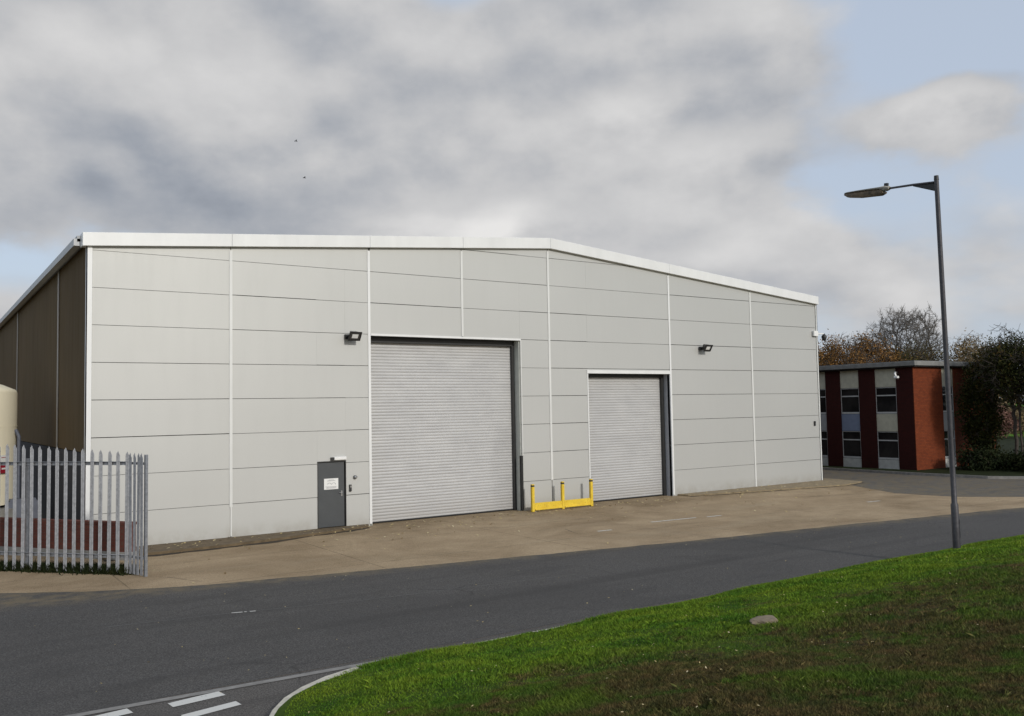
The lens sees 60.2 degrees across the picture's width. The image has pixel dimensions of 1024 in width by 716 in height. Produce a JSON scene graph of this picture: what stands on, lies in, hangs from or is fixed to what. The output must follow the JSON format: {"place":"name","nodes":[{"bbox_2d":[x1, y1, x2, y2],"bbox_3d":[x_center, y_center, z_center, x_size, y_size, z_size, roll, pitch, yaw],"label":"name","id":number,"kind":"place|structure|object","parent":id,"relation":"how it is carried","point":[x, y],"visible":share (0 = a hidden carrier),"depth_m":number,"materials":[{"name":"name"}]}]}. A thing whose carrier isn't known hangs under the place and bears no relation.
{"place":"outdoors","nodes":[
{"label":"outdoors","id":0,"kind":"place"},
{"bbox_2d":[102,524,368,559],"bbox_3d":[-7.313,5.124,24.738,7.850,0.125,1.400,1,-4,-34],"label":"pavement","id":1,"kind":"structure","parent":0,"point":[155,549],"depth_m":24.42,"materials":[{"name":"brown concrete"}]},
{"bbox_2d":[84,593,717,715],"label":"side road","id":2,"kind":"structure","parent":0,"point":[264,699],"depth_m":11.17,"materials":[{"name":"grey asphalt"}]},
{"bbox_2d":[97,708,132,715],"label":"road marking","id":3,"kind":"object","parent":2,"relation":"on","point":[121,712],"visible":1,"depth_m":10.63,"materials":[{"name":"white paint"}]},
{"bbox_2d":[168,691,224,706],"bbox_3d":[-3.970,4.292,11.120,0.664,0.001,0.212,2,-4,-40],"label":"road marking","id":4,"kind":"object","parent":2,"relation":"on","point":[196,699],"visible":1,"depth_m":11.10,"materials":[{"name":"white paint"}]},
{"bbox_2d":[181,701,240,715],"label":"road marking","id":5,"kind":"object","parent":2,"relation":"on","point":[215,708],"visible":1,"depth_m":10.71,"materials":[{"name":"white paint"}]},
{"bbox_2d":[65,659,382,715],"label":"road edging","id":6,"kind":"object","parent":2,"relation":"on","point":[205,692],"visible":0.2,"depth_m":11.41,"materials":[{"name":"concrete"}]},
{"bbox_2d":[269,626,559,715],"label":"kerb","id":7,"kind":"structure","parent":2,"relation":"on","point":[281,703],"depth_m":11.30,"materials":[{"name":"concrete"}]},
{"bbox_2d":[0,507,1023,715],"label":"road","id":8,"kind":"structure","parent":0,"point":[68,653],"depth_m":16.19,"materials":[{"name":"grey asphalt"}]},
{"bbox_2d":[109,574,573,626],"bbox_3d":[-2.724,4.596,16.882,9.108,0.001,0.204,0,-4,-26],"label":"road marking","id":9,"kind":"object","parent":8,"relation":"on","point":[331,603],"visible":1,"depth_m":16.50,"materials":[{"name":"paint"}]},
{"bbox_2d":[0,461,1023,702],"bbox_3d":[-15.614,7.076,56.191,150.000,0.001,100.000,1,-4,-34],"label":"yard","id":10,"kind":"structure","parent":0,"point":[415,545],"depth_m":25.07,"materials":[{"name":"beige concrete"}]},
{"bbox_2d":[0,384,37,517],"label":"storage tank","id":11,"kind":"object","parent":10,"relation":"on","point":[10,435],"visible":0.59,"depth_m":26.95,"materials":[{"name":"beige metal"}]},
{"bbox_2d":[0,444,129,572],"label":"palisade fence","id":12,"kind":"object","parent":10,"relation":"on","point":[27,524],"visible":0.98,"depth_m":20.43,"materials":[{"name":"grey metal"}]},
{"bbox_2d":[129,453,147,576],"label":"palisade gate","id":13,"kind":"structure","parent":12,"relation":"attached to","point":[139,463],"depth_m":19.77,"materials":[{"name":"grey metal"}]},
{"bbox_2d":[0,517,136,560],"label":"brick wall","id":14,"kind":"structure","parent":10,"relation":"on","point":[69,535],"depth_m":22.55,"materials":[{"name":"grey brick"}]},
{"bbox_2d":[0,558,143,575],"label":"weeds","id":15,"kind":"object","parent":10,"relation":"on","point":[76,569],"visible":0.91,"depth_m":20.33,"materials":[{"name":"plant"}]},
{"bbox_2d":[104,527,368,560],"bbox_3d":[-7.092,5.102,24.329,7.812,0.001,0.667,2,-4,-42],"label":"dirt strip","id":16,"kind":"object","parent":10,"relation":"on","point":[248,544],"visible":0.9,"depth_m":24.10,"materials":[{"name":"brown soil"}]},
{"bbox_2d":[0,232,822,545],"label":"warehouse","id":17,"kind":"structure","parent":10,"relation":"on","point":[232,384],"depth_m":29.14,"materials":[{"name":"metal"}]},
{"bbox_2d":[318,462,344,527],"bbox_3d":[-5.506,4.165,26.925,0.859,1.950,0.116,1,-4,-34],"label":"door","id":18,"kind":"structure","parent":17,"relation":"in","point":[331,513],"depth_m":26.93,"materials":[{"name":"grey paint"}]},
{"bbox_2d":[330,456,346,459],"bbox_3d":[-5.311,3.077,27.057,0.500,0.100,0.096,1,-4,-34],"label":"bulkhead light","id":19,"kind":"object","parent":17,"relation":"attached to","point":[339,458],"visible":1,"depth_m":27.00,"materials":[{"name":"white plastic"}]},
{"bbox_2d":[344,331,361,340],"bbox_3d":[-4.914,-0.685,27.373,0.427,0.312,0.414,1,-4,-34],"label":"floodlight","id":20,"kind":"object","parent":17,"relation":"attached to","point":[353,336],"visible":1,"depth_m":27.31,"materials":[{"name":"black metal"}]},
{"bbox_2d":[699,344,712,351],"bbox_3d":[7.937,-0.416,36.124,0.427,0.312,0.414,1,-4,-34],"label":"floodlight","id":21,"kind":"object","parent":17,"relation":"attached to","point":[706,348],"visible":1,"depth_m":36.06,"materials":[{"name":"black metal"}]},
{"bbox_2d":[812,331,826,340],"bbox_3d":[14.127,-1.014,40.560,0.890,0.440,0.240,1,-4,-34],"label":"security camera","id":22,"kind":"object","parent":17,"relation":"attached to","point":[823,336],"visible":1,"depth_m":40.62,"materials":[{"name":"white plastic"}]},
{"bbox_2d":[139,481,869,582],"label":"fallen leaves","id":23,"kind":"object","parent":10,"relation":"on","point":[494,515],"visible":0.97,"depth_m":27.77,"materials":[{"name":"brown plant"}]},
{"bbox_2d":[530,479,592,511],"bbox_3d":[1.798,4.848,31.224,2.710,0.975,0.140,1,-4,-34],"label":"impact barrier","id":24,"kind":"object","parent":10,"relation":"on","point":[563,503],"visible":1,"depth_m":31.19,"materials":[{"name":"yellow metal"}]},
{"bbox_2d":[691,482,862,496],"bbox_3d":[11.418,5.459,36.656,9.779,0.001,0.732,1,-4,-28],"label":"dirt strip","id":25,"kind":"object","parent":10,"relation":"on","point":[781,490],"visible":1,"depth_m":36.31,"materials":[{"name":"brown soil"}]},
{"bbox_2d":[823,467,1023,478],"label":"kerb","id":26,"kind":"structure","parent":10,"relation":"on","point":[934,474],"depth_m":42.16,"materials":[{"name":"concrete"}]},
{"bbox_2d":[0,0,1023,377],"label":"sky","id":27,"kind":"structure","parent":0,"point":[728,138],"materials":[{"name":"grey"}]},
{"bbox_2d":[274,534,1023,715],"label":"grass bank","id":28,"kind":"structure","parent":0,"point":[281,710],"depth_m":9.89,"materials":[{"name":"green plant"}]},
{"bbox_2d":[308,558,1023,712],"bbox_3d":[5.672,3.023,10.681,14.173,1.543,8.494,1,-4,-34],"label":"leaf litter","id":29,"kind":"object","parent":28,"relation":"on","point":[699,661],"visible":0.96,"depth_m":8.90,"materials":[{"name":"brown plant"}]},
{"bbox_2d":[750,615,777,625],"bbox_3d":[3.174,3.330,11.081,0.359,0.152,0.386,-2,-3,18],"label":"stone","id":30,"kind":"object","parent":28,"relation":"on","point":[764,619],"visible":0.56,"depth_m":10.99,"materials":[{"name":"beige stone"}]},
{"bbox_2d":[844,175,960,548],"bbox_3d":[8.767,0.127,19.808,0.650,8.178,2.298,1,-4,-34],"label":"street lamp","id":31,"kind":"object","parent":28,"relation":"on","point":[881,191],"visible":0.95,"depth_m":18.95,"materials":[{"name":"metal"}]},
{"bbox_2d":[678,478,861,495],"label":"pavement","id":32,"kind":"structure","parent":0,"point":[819,483],"depth_m":37.24,"materials":[{"name":"concrete"}]},
{"bbox_2d":[823,470,1023,496],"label":"track","id":33,"kind":"structure","parent":0,"point":[929,485],"depth_m":37.66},
{"bbox_2d":[823,437,1023,475],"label":"verge","id":34,"kind":"structure","parent":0,"point":[1008,443],"depth_m":44.13,"materials":[{"name":"green plant"}]},
{"bbox_2d":[818,329,871,365],"bbox_3d":[21.981,2.306,60.515,5.769,8.635,5.859,1,-4,-34],"label":"autumn tree","id":35,"kind":"object","parent":34,"relation":"on","point":[821,352],"visible":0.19,"depth_m":59.88,"materials":[{"name":"brown plant"}]},
{"bbox_2d":[821,334,878,365],"bbox_3d":[22.761,2.382,59.682,4.215,8.352,3.984,1,-4,-34],"label":"bare tree","id":36,"kind":"object","parent":34,"relation":"on","point":[854,340],"visible":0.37,"depth_m":59.47,"materials":[{"name":"brown plant"}]},
{"bbox_2d":[848,332,894,362],"bbox_3d":[25.087,2.386,62.100,4.181,8.546,4.523,-1,-3,-5],"label":"bare tree","id":37,"kind":"object","parent":34,"relation":"on","point":[889,354],"visible":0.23,"depth_m":61.64,"materials":[{"name":"brown plant"}]},
{"bbox_2d":[837,330,910,364],"bbox_3d":[25.171,2.304,62.575,6.404,8.753,6.260,-1,-3,-4],"label":"autumn tree","id":38,"kind":"object","parent":34,"relation":"on","point":[881,351],"visible":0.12,"depth_m":61.84,"materials":[{"name":"brown plant"}]},
{"bbox_2d":[862,301,951,361],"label":"bare tree","id":39,"kind":"object","parent":34,"relation":"on","point":[913,325],"visible":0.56,"depth_m":69.12,"materials":[{"name":"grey plant"}]},
{"bbox_2d":[819,360,995,469],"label":"office building","id":40,"kind":"structure","parent":34,"relation":"on","point":[876,415],"depth_m":46.17,"materials":[{"name":"red brick"}]},
{"bbox_2d":[820,389,825,413],"bbox_3d":[17.096,2.444,49.325,0.080,1.360,1.144,1,-4,-34],"label":"window","id":41,"kind":"structure","parent":40,"relation":"in","point":[822,391],"depth_m":49.06,"materials":[{"name":"black glass"}]},
{"bbox_2d":[821,431,827,456],"bbox_3d":[17.139,4.775,49.193,0.080,1.430,1.144,1,-4,-34],"label":"window","id":42,"kind":"structure","parent":40,"relation":"in","point":[824,433],"depth_m":48.94,"materials":[{"name":"black glass"}]},
{"bbox_2d":[841,388,859,413],"bbox_3d":[18.261,2.326,47.618,0.080,1.360,1.144,1,-4,-34],"label":"window","id":43,"kind":"structure","parent":40,"relation":"in","point":[849,397],"depth_m":47.64,"materials":[{"name":"black glass"}]},
{"bbox_2d":[842,431,860,457],"bbox_3d":[18.304,4.657,47.486,0.080,1.430,1.144,1,-4,-34],"label":"window","id":44,"kind":"structure","parent":40,"relation":"in","point":[851,439],"depth_m":47.53,"materials":[{"name":"black glass"}]},
{"bbox_2d":[876,387,896,413],"bbox_3d":[19.463,2.204,45.857,0.080,1.360,1.204,1,-4,-34],"label":"window","id":45,"kind":"structure","parent":40,"relation":"in","point":[886,400],"depth_m":45.88,"materials":[{"name":"black glass"}]},
{"bbox_2d":[877,432,898,459],"bbox_3d":[19.506,4.534,45.724,0.080,1.430,1.204,1,-4,-34],"label":"window","id":46,"kind":"structure","parent":40,"relation":"in","point":[888,447],"depth_m":45.75,"materials":[{"name":"black glass"}]},
{"bbox_2d":[942,386,953,411],"bbox_3d":[22.843,2.171,46.385,1.114,1.360,0.080,1,-4,-34],"label":"window","id":47,"kind":"structure","parent":40,"relation":"in","point":[943,387],"depth_m":46.30,"materials":[{"name":"black glass"}]},
{"bbox_2d":[944,430,955,457],"bbox_3d":[22.887,4.502,46.252,1.114,1.430,0.080,1,-4,-34],"label":"window","id":48,"kind":"structure","parent":40,"relation":"in","point":[945,431],"depth_m":46.17,"materials":[{"name":"black glass"}]},
{"bbox_2d":[881,340,942,360],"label":"autumn tree","id":49,"kind":"object","parent":34,"relation":"on","point":[917,351],"visible":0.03,"depth_m":65.35,"materials":[{"name":"brown plant"}]},
{"bbox_2d":[893,340,937,360],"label":"autumn tree","id":50,"kind":"object","parent":34,"relation":"on","point":[912,357],"visible":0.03,"depth_m":61.30,"materials":[{"name":"brown plant"}]},
{"bbox_2d":[894,332,937,360],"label":"bare tree","id":51,"kind":"object","parent":34,"relation":"on","point":[928,351],"visible":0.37,"depth_m":62.94,"materials":[{"name":"brown plant"}]},
{"bbox_2d":[913,341,969,361],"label":"autumn tree","id":52,"kind":"object","parent":34,"relation":"on","point":[941,353],"visible":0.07,"depth_m":63.10,"materials":[{"name":"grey plant"}]},
{"bbox_2d":[939,330,985,361],"bbox_3d":[33.065,2.202,63.713,3.720,8.790,3.588,0,-3,-20],"label":"autumn tree","id":53,"kind":"object","parent":34,"relation":"on","point":[963,346],"visible":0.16,"depth_m":63.85,"materials":[{"name":"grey plant"}]},
{"bbox_2d":[953,354,1008,451],"bbox_3d":[24.201,2.764,45.688,2.528,5.948,2.678,1,-4,-34],"label":"evergreen tree","id":54,"kind":"object","parent":34,"relation":"on","point":[982,425],"visible":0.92,"depth_m":45.29,"materials":[{"name":"green plant"}]},
{"bbox_2d":[955,439,1006,470],"bbox_3d":[23.411,5.006,44.044,2.690,1.998,2.285,0,-3,-14],"label":"shrub","id":55,"kind":"object","parent":34,"relation":"on","point":[979,459],"visible":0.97,"depth_m":43.60,"materials":[{"name":"green plant"}]},
{"bbox_2d":[956,332,1010,448],"bbox_3d":[25.175,2.159,46.161,3.526,7.175,3.109,1,-4,-34],"label":"evergreen tree","id":56,"kind":"object","parent":34,"relation":"on","point":[974,356],"visible":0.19,"depth_m":46.19,"materials":[{"name":"green plant"}]},
{"bbox_2d":[956,336,1015,405],"bbox_3d":[31.488,2.388,58.552,3.942,7.890,3.819,-3,-4,24],"label":"autumn tree","id":57,"kind":"object","parent":34,"relation":"on","point":[971,350],"visible":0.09,"depth_m":58.98,"materials":[{"name":"grey plant"}]},
{"bbox_2d":[971,323,1023,453],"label":"bare tree","id":58,"kind":"object","parent":34,"relation":"on","point":[1014,409],"visible":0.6,"depth_m":43.71,"materials":[{"name":"plant"}]},
{"bbox_2d":[974,328,1023,455],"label":"evergreen tree","id":59,"kind":"object","parent":34,"relation":"on","point":[1007,370],"visible":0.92,"depth_m":43.26,"materials":[{"name":"green plant"}]},
{"bbox_2d":[995,405,1022,437],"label":"shrub","id":60,"kind":"object","parent":34,"relation":"on","point":[1008,427],"visible":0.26,"depth_m":79.09,"materials":[{"name":"brown plant"}]},
{"bbox_2d":[996,445,1023,470],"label":"shrub","id":61,"kind":"object","parent":34,"relation":"on","point":[1010,460],"visible":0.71,"depth_m":43.28,"materials":[{"name":"green plant"}]},
{"bbox_2d":[1013,352,1023,405],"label":"evergreen tree","id":62,"kind":"object","parent":34,"relation":"on","point":[1023,379],"visible":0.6,"depth_m":42.69,"materials":[{"name":"green plant"}]},
{"bbox_2d":[1015,453,1023,471],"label":"shrub","id":63,"kind":"object","parent":34,"relation":"on","point":[1021,464],"visible":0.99,"depth_m":42.18,"materials":[{"name":"green plant"}]},
{"bbox_2d":[1002,403,1023,436],"bbox_3d":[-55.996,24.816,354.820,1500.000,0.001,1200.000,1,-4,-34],"label":"ground","id":64,"kind":"structure","parent":0,"point":[1010,434],"depth_m":87.98,"materials":[{"name":"green plant"}]},
{"bbox_2d":[994,394,1023,424],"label":"distant wood","id":65,"kind":"object","parent":64,"relation":"on","point":[1010,408],"depth_m":99.42,"materials":[{"name":"green plant"}]},
{"bbox_2d":[1001,407,1023,436],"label":"shrub","id":66,"kind":"object","parent":64,"relation":"on","point":[1022,419],"visible":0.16,"depth_m":83.85,"materials":[{"name":"beige plant"}]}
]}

